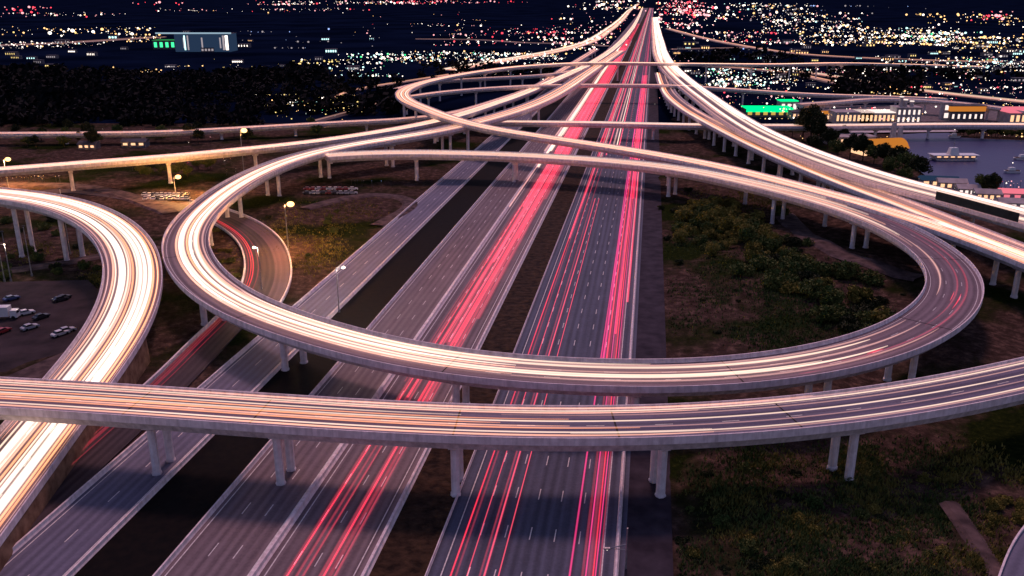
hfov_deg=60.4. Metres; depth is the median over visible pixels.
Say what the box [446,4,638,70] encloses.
road
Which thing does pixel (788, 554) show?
bush
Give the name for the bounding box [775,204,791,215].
bush
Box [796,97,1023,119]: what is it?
elevated ramp
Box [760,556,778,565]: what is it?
bush
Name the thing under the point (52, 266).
bush
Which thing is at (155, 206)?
dirt track
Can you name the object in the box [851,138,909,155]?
marquee
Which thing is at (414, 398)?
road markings
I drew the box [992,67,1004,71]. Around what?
distant block
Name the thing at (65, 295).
parked car
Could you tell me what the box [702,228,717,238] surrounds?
tall bush
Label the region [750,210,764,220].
tall bush
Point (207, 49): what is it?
distant block
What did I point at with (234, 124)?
broadleaf tree
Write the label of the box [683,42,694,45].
distant block
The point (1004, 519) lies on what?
bush
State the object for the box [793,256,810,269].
bush
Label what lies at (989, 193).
shed
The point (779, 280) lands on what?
bush
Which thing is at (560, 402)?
road markings
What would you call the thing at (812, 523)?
bush
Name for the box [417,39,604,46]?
road
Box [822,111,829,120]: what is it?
hall
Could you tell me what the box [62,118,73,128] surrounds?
broadleaf tree
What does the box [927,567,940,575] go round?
bush
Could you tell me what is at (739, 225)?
tall bush
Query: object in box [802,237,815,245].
bush
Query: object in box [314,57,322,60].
distant block
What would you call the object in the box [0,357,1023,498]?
elevated ramp
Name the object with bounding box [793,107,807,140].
tall tree
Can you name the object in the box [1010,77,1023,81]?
distant block
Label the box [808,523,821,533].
bush
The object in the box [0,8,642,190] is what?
elevated ramp
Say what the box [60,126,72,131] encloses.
broadleaf tree
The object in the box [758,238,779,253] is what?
bush
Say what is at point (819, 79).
road
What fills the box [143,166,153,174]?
broadleaf tree
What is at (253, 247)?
street lamp
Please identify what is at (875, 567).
bush
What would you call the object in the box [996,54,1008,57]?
distant block
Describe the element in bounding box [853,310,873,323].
bush
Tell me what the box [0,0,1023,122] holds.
field
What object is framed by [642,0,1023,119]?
city lights
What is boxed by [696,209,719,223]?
tall bush
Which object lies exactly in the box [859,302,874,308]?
bush
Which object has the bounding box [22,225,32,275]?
street lamp
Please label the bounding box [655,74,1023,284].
elevated ramp
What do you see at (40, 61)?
distant block
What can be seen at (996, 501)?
bush
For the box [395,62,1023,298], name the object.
elevated ramp
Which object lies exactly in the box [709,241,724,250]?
bush
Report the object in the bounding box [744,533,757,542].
bush
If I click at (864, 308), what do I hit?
bush
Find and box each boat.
[927,142,979,160]
[948,129,960,137]
[1004,162,1020,172]
[1013,154,1023,159]
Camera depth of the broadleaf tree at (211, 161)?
449.66 m
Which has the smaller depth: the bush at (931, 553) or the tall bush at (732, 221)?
the bush at (931, 553)
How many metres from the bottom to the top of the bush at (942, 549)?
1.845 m
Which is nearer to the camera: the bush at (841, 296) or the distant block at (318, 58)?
the bush at (841, 296)
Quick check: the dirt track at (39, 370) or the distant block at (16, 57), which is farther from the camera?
the distant block at (16, 57)
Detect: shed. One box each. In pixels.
[918,175,958,185]
[936,178,968,189]
[954,184,981,193]
[971,188,1003,199]
[994,197,1023,207]
[997,188,1023,197]
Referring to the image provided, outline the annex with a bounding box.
[152,39,174,48]
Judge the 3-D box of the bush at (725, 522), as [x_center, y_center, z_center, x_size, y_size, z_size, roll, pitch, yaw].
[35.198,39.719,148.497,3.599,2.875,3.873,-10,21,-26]
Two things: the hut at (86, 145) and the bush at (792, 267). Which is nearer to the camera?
the bush at (792, 267)
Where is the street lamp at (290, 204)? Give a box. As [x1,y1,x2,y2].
[284,201,293,253]
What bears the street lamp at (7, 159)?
on the ground at (992, 332)
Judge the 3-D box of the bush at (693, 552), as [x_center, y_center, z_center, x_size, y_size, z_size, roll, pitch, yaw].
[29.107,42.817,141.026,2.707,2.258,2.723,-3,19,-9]
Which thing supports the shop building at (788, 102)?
on the field
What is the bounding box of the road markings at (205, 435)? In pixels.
[3,93,542,575]
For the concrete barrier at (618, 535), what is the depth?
170.72 m
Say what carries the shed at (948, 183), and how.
on the ground at (992, 332)
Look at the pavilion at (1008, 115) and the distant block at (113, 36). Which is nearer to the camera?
the pavilion at (1008, 115)
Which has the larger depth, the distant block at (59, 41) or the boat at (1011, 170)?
the distant block at (59, 41)
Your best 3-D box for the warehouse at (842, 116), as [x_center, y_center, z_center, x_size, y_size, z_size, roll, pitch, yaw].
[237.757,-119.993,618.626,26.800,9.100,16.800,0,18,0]
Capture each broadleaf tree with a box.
[10,124,20,131]
[20,136,30,146]
[29,135,38,147]
[56,136,70,146]
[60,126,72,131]
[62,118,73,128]
[79,121,94,130]
[83,127,99,142]
[96,133,103,140]
[111,125,122,130]
[134,165,145,173]
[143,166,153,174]
[154,164,163,173]
[155,124,167,137]
[164,164,177,175]
[175,162,185,166]
[180,164,191,176]
[182,122,195,140]
[190,160,202,169]
[192,121,203,128]
[192,129,204,143]
[202,161,212,167]
[203,159,216,168]
[228,122,238,135]
[240,128,252,141]
[307,117,315,121]
[310,125,322,136]
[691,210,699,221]
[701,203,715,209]
[738,226,757,242]
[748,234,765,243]
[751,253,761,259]
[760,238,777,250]
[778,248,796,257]
[806,134,823,147]
[821,127,840,151]
[827,139,847,155]
[839,125,850,133]
[843,133,859,158]
[850,133,873,161]
[864,144,879,163]
[873,142,892,158]
[882,156,902,172]
[887,145,910,171]
[896,167,913,178]
[897,151,919,176]
[908,156,933,174]
[956,129,966,134]
[974,174,989,188]
[982,172,1002,188]
[987,129,996,136]
[1013,130,1023,137]
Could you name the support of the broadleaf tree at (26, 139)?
on the ground at (992, 332)
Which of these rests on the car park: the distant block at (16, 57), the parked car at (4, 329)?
the parked car at (4, 329)
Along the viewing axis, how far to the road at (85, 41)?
1696.64 m
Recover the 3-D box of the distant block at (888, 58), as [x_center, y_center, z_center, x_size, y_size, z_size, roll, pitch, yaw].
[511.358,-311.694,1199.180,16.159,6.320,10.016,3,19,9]
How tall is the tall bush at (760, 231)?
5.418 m
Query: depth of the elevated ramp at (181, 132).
550.45 m
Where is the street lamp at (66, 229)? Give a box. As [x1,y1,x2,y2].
[58,188,70,254]
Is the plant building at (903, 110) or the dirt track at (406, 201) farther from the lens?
the plant building at (903, 110)
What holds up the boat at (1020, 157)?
on the lake
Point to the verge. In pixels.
(156, 528)
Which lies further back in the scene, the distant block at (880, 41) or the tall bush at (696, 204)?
the distant block at (880, 41)
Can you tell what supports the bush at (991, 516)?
on the ground at (992, 332)
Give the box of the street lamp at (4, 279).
[0,243,5,281]
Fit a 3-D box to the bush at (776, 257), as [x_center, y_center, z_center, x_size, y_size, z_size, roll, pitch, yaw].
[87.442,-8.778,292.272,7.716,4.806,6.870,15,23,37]
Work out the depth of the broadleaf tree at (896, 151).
441.48 m
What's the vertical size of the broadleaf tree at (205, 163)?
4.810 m
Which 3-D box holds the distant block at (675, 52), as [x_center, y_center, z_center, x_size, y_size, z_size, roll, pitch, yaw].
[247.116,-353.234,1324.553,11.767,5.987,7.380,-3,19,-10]
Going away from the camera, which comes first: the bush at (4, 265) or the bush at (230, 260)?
the bush at (4, 265)
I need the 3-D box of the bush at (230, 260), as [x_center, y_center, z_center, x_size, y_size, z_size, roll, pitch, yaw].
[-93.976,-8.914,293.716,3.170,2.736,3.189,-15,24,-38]
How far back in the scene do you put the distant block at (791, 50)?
1367.38 m
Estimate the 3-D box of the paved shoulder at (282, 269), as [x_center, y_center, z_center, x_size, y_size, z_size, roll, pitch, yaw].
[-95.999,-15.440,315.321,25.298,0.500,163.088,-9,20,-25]
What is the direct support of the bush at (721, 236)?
on the ground at (992, 332)
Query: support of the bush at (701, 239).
on the ground at (992, 332)
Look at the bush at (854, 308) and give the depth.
242.48 m
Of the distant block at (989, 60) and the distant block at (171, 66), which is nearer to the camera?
the distant block at (171, 66)
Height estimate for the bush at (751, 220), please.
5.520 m
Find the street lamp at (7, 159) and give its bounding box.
[3,157,10,187]
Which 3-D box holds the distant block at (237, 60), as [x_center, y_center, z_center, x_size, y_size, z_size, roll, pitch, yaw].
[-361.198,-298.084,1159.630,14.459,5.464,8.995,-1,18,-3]
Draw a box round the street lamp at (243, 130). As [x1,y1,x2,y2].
[240,128,246,170]
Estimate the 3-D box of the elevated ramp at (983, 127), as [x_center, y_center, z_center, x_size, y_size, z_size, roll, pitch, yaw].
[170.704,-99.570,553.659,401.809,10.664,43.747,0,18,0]
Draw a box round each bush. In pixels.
[0,215,12,223]
[0,261,12,269]
[0,270,12,279]
[7,253,15,258]
[17,245,33,253]
[29,251,45,260]
[37,222,51,230]
[45,216,56,221]
[47,262,61,268]
[50,229,59,235]
[50,267,62,274]
[77,259,93,269]
[91,264,101,270]
[226,258,235,262]
[232,273,241,277]
[329,227,338,232]
[663,235,671,239]
[670,221,692,231]
[671,228,688,242]
[673,206,693,221]
[673,259,683,263]
[674,536,689,544]
[681,222,696,236]
[683,187,692,191]
[685,546,700,558]
[687,198,697,205]
[689,216,702,226]
[693,198,708,208]
[693,206,703,211]
[693,234,707,244]
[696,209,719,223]
[700,469,713,477]
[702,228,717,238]
[704,241,719,255]
[708,195,722,204]
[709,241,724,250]
[711,205,725,216]
[712,513,731,528]
[713,216,729,230]
[717,234,727,239]
[718,240,731,249]
[718,564,731,574]
[720,209,735,218]
[721,197,735,206]
[724,230,735,238]
[724,238,737,244]
[725,216,747,231]
[726,205,740,216]
[728,261,755,276]
[729,199,741,208]
[733,221,752,242]
[733,227,751,238]
[738,538,759,554]
[743,249,762,261]
[744,241,762,250]
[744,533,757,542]
[744,559,763,571]
[746,216,765,224]
[748,254,778,270]
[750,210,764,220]
[750,222,764,231]
[755,228,764,235]
[758,223,771,231]
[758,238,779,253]
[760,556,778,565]
[761,268,793,288]
[762,230,778,239]
[768,253,780,263]
[768,559,781,569]
[774,245,787,253]
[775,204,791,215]
[776,261,800,275]
[778,556,794,566]
[779,234,790,242]
[779,282,798,294]
[783,271,800,283]
[784,236,802,246]
[784,552,797,562]
[788,469,801,477]
[788,557,807,570]
[789,252,811,261]
[789,511,806,523]
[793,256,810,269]
[794,286,807,295]
[795,270,820,281]
[798,278,826,298]
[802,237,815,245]
[802,259,831,276]
[803,494,823,508]
[805,519,820,526]
[807,274,832,284]
[808,304,835,322]
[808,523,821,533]
[812,289,842,305]
[814,277,834,285]
[818,285,845,304]
[829,259,860,278]
[829,262,845,275]
[829,303,848,321]
[834,305,853,321]
[836,321,863,332]
[839,474,854,484]
[840,312,860,323]
[846,285,876,302]
[849,304,861,313]
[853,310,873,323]
[856,269,885,286]
[858,296,882,307]
[858,322,872,329]
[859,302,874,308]
[859,305,877,311]
[862,502,881,515]
[863,567,879,574]
[866,562,880,571]
[868,305,893,323]
[873,295,888,303]
[883,534,898,543]
[916,472,932,482]
[922,549,934,556]
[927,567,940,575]
[935,543,950,554]
[985,497,1004,509]
[985,511,999,523]
[985,528,995,537]
[986,504,998,510]
[998,494,1014,505]
[999,515,1009,523]
[1011,509,1023,524]
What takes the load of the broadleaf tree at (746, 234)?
on the ground at (992, 332)
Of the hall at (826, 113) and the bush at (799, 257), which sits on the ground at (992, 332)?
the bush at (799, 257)
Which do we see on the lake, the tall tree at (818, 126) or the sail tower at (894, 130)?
the sail tower at (894, 130)
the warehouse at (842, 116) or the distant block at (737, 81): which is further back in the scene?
the distant block at (737, 81)
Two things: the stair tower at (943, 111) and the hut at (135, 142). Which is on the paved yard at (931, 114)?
the stair tower at (943, 111)
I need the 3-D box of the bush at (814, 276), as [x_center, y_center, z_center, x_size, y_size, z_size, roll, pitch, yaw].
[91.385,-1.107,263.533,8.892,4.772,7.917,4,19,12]
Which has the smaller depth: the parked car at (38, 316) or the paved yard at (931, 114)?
the parked car at (38, 316)
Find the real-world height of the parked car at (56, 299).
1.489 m
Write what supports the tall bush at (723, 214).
on the ground at (992, 332)
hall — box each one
[155,32,237,51]
[787,109,799,119]
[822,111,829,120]
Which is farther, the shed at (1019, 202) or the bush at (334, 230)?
the shed at (1019, 202)
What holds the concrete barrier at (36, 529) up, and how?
on the frontage road at (98, 512)
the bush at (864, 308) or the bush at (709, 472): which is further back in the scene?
the bush at (864, 308)
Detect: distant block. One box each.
[4,52,18,55]
[10,56,22,58]
[26,56,37,59]
[33,60,44,63]
[45,55,58,58]
[54,40,64,43]
[86,52,97,55]
[108,35,118,38]
[165,64,176,67]
[201,48,213,51]
[232,59,243,62]
[237,44,250,47]
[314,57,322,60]
[321,37,329,40]
[325,48,337,52]
[346,66,359,70]
[672,51,680,54]
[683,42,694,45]
[690,71,700,74]
[700,45,709,49]
[731,79,742,83]
[775,74,786,78]
[781,40,791,43]
[789,49,801,52]
[794,51,808,53]
[801,45,811,48]
[805,82,815,85]
[862,43,875,46]
[873,40,886,43]
[880,57,894,60]
[885,55,900,58]
[894,59,907,62]
[921,84,931,88]
[928,52,937,54]
[932,43,944,45]
[941,82,951,85]
[974,44,989,47]
[976,88,988,91]
[980,53,992,55]
[985,58,994,61]
[986,40,998,43]
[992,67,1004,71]
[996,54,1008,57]
[1001,49,1015,52]
[1002,61,1015,64]
[1009,52,1022,54]
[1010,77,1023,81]
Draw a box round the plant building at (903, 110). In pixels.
[890,96,922,122]
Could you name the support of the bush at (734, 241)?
on the ground at (992, 332)
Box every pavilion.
[947,104,986,119]
[996,107,1023,122]
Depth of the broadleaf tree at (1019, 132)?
549.93 m
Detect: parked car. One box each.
[0,327,11,334]
[2,295,20,301]
[20,309,35,315]
[20,323,39,330]
[32,313,50,319]
[50,329,69,337]
[51,295,68,302]
[58,294,71,300]
[60,326,76,330]
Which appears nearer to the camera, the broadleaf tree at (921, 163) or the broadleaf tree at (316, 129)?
the broadleaf tree at (921, 163)
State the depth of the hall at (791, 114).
634.14 m
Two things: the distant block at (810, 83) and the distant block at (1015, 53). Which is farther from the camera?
the distant block at (1015, 53)
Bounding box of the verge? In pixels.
[74,58,593,575]
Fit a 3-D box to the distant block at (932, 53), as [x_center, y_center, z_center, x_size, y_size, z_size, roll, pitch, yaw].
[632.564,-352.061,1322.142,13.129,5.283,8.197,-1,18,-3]
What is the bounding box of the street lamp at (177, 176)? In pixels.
[173,175,180,193]
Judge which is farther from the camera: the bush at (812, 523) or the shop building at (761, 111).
the shop building at (761, 111)
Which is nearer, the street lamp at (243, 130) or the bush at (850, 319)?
the bush at (850, 319)
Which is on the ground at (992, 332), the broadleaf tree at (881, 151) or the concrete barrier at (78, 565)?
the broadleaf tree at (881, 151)
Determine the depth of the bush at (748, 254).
292.66 m
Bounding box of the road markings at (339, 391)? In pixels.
[165,90,587,575]
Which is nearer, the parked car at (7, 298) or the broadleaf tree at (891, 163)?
the parked car at (7, 298)
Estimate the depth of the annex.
1454.08 m
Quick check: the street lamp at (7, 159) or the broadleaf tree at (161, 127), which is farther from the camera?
the broadleaf tree at (161, 127)
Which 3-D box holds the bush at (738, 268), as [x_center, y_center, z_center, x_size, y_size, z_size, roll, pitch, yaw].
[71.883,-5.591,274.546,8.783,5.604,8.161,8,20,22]
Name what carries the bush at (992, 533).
on the ground at (992, 332)
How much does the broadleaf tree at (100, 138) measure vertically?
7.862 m
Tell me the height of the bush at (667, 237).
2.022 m
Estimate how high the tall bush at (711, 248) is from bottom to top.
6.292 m
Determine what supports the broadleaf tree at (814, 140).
on the ground at (992, 332)
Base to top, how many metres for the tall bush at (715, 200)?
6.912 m
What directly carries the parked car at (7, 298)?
on the car park
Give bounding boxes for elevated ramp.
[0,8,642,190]
[0,49,598,143]
[0,187,162,571]
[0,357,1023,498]
[161,51,983,404]
[393,68,584,88]
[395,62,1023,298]
[411,84,947,107]
[493,120,1023,139]
[651,17,1023,231]
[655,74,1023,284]
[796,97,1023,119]
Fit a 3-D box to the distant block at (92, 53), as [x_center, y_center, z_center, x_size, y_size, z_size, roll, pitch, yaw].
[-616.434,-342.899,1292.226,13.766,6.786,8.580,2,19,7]
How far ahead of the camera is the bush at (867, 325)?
228.39 m
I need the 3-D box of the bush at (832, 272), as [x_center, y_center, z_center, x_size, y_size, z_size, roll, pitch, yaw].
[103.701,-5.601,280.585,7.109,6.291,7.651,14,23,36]
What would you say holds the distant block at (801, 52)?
on the field
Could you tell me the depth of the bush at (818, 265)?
275.62 m
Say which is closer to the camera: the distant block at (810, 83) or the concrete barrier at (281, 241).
the concrete barrier at (281, 241)
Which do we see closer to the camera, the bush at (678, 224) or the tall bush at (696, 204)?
the bush at (678, 224)
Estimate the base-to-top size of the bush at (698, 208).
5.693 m
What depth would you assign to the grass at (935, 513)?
157.23 m
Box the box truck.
[0,304,19,318]
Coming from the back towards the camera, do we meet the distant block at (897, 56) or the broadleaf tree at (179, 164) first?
the distant block at (897, 56)
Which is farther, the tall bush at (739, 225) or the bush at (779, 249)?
the tall bush at (739, 225)
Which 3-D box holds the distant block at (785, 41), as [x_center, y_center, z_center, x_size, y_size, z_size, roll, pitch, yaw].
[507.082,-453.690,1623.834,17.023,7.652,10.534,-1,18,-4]
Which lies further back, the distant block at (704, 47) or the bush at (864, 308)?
the distant block at (704, 47)
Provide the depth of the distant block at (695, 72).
988.34 m
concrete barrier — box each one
[12,89,545,554]
[64,77,571,575]
[143,223,245,384]
[152,40,615,575]
[189,199,291,302]
[248,50,616,575]
[361,40,631,575]
[425,43,635,575]
[613,41,651,575]
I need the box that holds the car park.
[0,280,98,371]
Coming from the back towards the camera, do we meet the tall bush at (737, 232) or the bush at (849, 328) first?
the tall bush at (737, 232)
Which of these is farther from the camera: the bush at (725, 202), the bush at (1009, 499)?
the bush at (725, 202)
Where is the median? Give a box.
[369,8,648,575]
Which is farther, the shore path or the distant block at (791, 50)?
the distant block at (791, 50)
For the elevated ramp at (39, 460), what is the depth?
209.63 m
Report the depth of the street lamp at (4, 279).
273.82 m
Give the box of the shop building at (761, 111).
[741,106,793,116]
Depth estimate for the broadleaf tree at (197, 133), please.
528.20 m
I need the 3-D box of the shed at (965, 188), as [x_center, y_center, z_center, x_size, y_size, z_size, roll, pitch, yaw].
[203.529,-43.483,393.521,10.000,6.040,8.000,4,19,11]
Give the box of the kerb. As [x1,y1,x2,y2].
[998,525,1023,575]
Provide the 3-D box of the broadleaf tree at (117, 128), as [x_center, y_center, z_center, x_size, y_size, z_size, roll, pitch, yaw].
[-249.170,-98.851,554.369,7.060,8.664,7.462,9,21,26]
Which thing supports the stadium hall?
on the field
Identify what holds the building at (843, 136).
on the ground at (992, 332)
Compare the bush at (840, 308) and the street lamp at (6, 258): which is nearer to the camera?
the bush at (840, 308)
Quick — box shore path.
[851,130,957,132]
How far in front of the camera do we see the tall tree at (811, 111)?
528.61 m
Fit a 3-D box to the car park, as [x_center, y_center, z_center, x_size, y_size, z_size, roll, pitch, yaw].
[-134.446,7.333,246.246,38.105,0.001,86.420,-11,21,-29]
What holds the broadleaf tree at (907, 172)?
on the ground at (992, 332)
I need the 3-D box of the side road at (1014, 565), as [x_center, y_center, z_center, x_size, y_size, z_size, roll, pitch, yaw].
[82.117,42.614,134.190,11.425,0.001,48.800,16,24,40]
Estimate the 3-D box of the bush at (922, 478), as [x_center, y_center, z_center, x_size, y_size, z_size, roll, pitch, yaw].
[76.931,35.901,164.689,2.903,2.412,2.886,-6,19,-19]
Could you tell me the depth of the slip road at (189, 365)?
216.09 m
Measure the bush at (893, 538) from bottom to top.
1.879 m
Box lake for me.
[903,133,1023,188]
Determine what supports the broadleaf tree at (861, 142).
on the ground at (992, 332)
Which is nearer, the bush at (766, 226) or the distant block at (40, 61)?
the bush at (766, 226)
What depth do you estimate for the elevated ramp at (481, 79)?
819.66 m
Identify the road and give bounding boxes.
[0,37,164,45]
[0,58,590,575]
[26,189,274,533]
[315,103,377,121]
[340,74,450,94]
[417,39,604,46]
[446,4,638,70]
[666,29,1023,63]
[703,66,835,83]
[804,72,1023,103]
[1001,531,1023,575]
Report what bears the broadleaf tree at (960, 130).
on the ground at (992, 332)
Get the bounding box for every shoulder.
[180,201,289,300]
[624,51,672,575]
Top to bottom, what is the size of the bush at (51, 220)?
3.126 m
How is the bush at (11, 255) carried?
on the ground at (992, 332)
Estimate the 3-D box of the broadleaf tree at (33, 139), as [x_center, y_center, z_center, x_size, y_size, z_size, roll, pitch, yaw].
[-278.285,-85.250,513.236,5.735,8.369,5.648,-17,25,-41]
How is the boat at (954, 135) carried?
on the lake
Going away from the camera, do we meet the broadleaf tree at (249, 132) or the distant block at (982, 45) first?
the broadleaf tree at (249, 132)
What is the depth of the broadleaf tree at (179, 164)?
449.16 m
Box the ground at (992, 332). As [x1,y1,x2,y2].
[0,116,1023,575]
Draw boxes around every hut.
[77,141,100,149]
[120,138,149,147]
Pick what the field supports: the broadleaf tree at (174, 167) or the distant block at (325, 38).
the distant block at (325, 38)
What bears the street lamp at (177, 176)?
on the ground at (992, 332)
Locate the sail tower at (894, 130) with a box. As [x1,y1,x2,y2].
[889,122,902,137]
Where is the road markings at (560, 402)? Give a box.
[440,88,645,575]
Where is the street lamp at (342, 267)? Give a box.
[336,266,344,311]
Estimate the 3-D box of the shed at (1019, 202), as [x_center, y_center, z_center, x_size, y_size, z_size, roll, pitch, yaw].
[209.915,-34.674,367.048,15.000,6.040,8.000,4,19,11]
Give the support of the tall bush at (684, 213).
on the ground at (992, 332)
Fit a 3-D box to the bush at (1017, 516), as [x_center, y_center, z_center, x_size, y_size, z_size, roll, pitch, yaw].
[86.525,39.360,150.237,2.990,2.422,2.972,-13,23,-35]
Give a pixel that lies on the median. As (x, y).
(409, 546)
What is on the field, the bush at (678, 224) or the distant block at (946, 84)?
the distant block at (946, 84)
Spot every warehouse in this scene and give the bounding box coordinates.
[828,109,874,123]
[854,109,895,122]
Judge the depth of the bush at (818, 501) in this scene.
152.41 m
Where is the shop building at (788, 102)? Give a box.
[776,99,797,108]
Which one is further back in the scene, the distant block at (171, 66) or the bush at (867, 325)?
the distant block at (171, 66)
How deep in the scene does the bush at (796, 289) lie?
253.83 m
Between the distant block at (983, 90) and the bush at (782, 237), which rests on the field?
the distant block at (983, 90)
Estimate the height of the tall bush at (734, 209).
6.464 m
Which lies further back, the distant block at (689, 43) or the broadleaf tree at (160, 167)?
the distant block at (689, 43)
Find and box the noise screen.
[935,191,1019,221]
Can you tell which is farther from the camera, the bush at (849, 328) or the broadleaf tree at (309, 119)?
the broadleaf tree at (309, 119)
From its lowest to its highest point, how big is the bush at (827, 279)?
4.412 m
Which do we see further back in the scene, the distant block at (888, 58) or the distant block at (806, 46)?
the distant block at (806, 46)
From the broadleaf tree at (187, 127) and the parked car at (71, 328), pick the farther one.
the broadleaf tree at (187, 127)
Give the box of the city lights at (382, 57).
[1,0,640,119]
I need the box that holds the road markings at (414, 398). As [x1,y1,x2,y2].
[264,89,605,575]
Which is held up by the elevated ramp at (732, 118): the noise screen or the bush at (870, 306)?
the noise screen
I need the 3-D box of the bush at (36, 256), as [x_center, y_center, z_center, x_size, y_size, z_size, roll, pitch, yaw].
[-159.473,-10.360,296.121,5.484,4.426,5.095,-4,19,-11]
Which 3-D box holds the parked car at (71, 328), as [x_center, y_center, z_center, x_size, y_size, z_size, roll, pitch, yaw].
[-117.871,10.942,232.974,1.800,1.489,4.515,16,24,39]
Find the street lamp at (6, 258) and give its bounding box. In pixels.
[0,231,11,281]
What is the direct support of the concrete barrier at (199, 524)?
on the freeway at (230, 530)
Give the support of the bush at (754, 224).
on the ground at (992, 332)
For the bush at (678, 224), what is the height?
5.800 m
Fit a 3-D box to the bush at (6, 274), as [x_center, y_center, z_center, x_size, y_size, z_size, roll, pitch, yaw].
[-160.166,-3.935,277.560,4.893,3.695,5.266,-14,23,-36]
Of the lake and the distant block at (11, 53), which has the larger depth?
the distant block at (11, 53)
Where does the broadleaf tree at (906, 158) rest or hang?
on the ground at (992, 332)
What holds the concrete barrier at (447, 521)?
on the median
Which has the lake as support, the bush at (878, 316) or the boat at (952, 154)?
the boat at (952, 154)
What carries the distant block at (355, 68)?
on the field
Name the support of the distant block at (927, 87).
on the field
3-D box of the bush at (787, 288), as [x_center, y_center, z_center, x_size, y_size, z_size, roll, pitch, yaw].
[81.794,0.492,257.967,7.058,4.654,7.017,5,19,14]
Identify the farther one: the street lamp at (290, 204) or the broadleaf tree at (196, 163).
the broadleaf tree at (196, 163)
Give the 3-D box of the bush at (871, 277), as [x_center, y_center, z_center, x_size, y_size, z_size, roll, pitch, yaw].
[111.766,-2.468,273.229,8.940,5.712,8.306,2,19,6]
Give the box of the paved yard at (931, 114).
[820,104,1008,121]
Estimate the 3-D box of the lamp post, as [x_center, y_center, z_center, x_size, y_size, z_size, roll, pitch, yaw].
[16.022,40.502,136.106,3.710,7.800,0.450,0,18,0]
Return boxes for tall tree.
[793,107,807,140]
[800,103,822,136]
[810,111,827,145]
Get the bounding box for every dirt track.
[0,182,178,214]
[0,246,159,272]
[6,352,63,378]
[299,193,417,226]
[775,213,923,280]
[939,501,1000,575]
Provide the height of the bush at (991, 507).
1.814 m
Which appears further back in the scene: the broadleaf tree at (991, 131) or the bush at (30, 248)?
the broadleaf tree at (991, 131)
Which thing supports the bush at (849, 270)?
on the ground at (992, 332)
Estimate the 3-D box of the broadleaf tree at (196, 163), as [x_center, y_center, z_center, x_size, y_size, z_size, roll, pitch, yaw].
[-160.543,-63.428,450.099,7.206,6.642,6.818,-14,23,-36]
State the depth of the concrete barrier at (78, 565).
170.16 m
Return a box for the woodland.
[0,45,1023,126]
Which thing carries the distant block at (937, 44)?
on the field
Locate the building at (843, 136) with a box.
[822,132,876,143]
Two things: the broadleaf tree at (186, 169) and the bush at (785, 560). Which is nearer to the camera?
the bush at (785, 560)
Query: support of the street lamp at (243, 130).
on the ground at (992, 332)
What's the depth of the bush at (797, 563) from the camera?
136.12 m
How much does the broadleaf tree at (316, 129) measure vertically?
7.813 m
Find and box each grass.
[665,227,1001,575]
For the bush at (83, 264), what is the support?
on the ground at (992, 332)
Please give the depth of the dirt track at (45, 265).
291.28 m
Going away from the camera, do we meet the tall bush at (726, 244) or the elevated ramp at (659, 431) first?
the elevated ramp at (659, 431)
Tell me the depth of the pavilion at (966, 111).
624.37 m
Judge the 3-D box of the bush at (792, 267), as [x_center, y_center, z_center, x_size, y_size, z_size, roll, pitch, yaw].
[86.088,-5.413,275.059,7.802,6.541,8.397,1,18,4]
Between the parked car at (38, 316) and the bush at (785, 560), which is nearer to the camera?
the bush at (785, 560)
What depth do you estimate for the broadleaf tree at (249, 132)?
532.15 m
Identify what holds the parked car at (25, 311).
on the car park
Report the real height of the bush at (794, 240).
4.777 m
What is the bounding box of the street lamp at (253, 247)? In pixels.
[252,246,262,288]
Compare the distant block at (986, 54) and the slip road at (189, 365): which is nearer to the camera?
the slip road at (189, 365)
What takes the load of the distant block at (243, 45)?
on the field
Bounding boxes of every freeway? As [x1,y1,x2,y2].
[160,8,644,575]
[259,8,647,575]
[428,8,653,575]
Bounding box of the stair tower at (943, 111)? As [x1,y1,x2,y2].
[938,102,952,119]
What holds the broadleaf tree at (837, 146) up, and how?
on the ground at (992, 332)
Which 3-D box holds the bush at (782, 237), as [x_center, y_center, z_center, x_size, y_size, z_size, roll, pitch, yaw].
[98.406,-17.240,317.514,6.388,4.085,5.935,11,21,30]
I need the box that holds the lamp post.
[604,528,627,568]

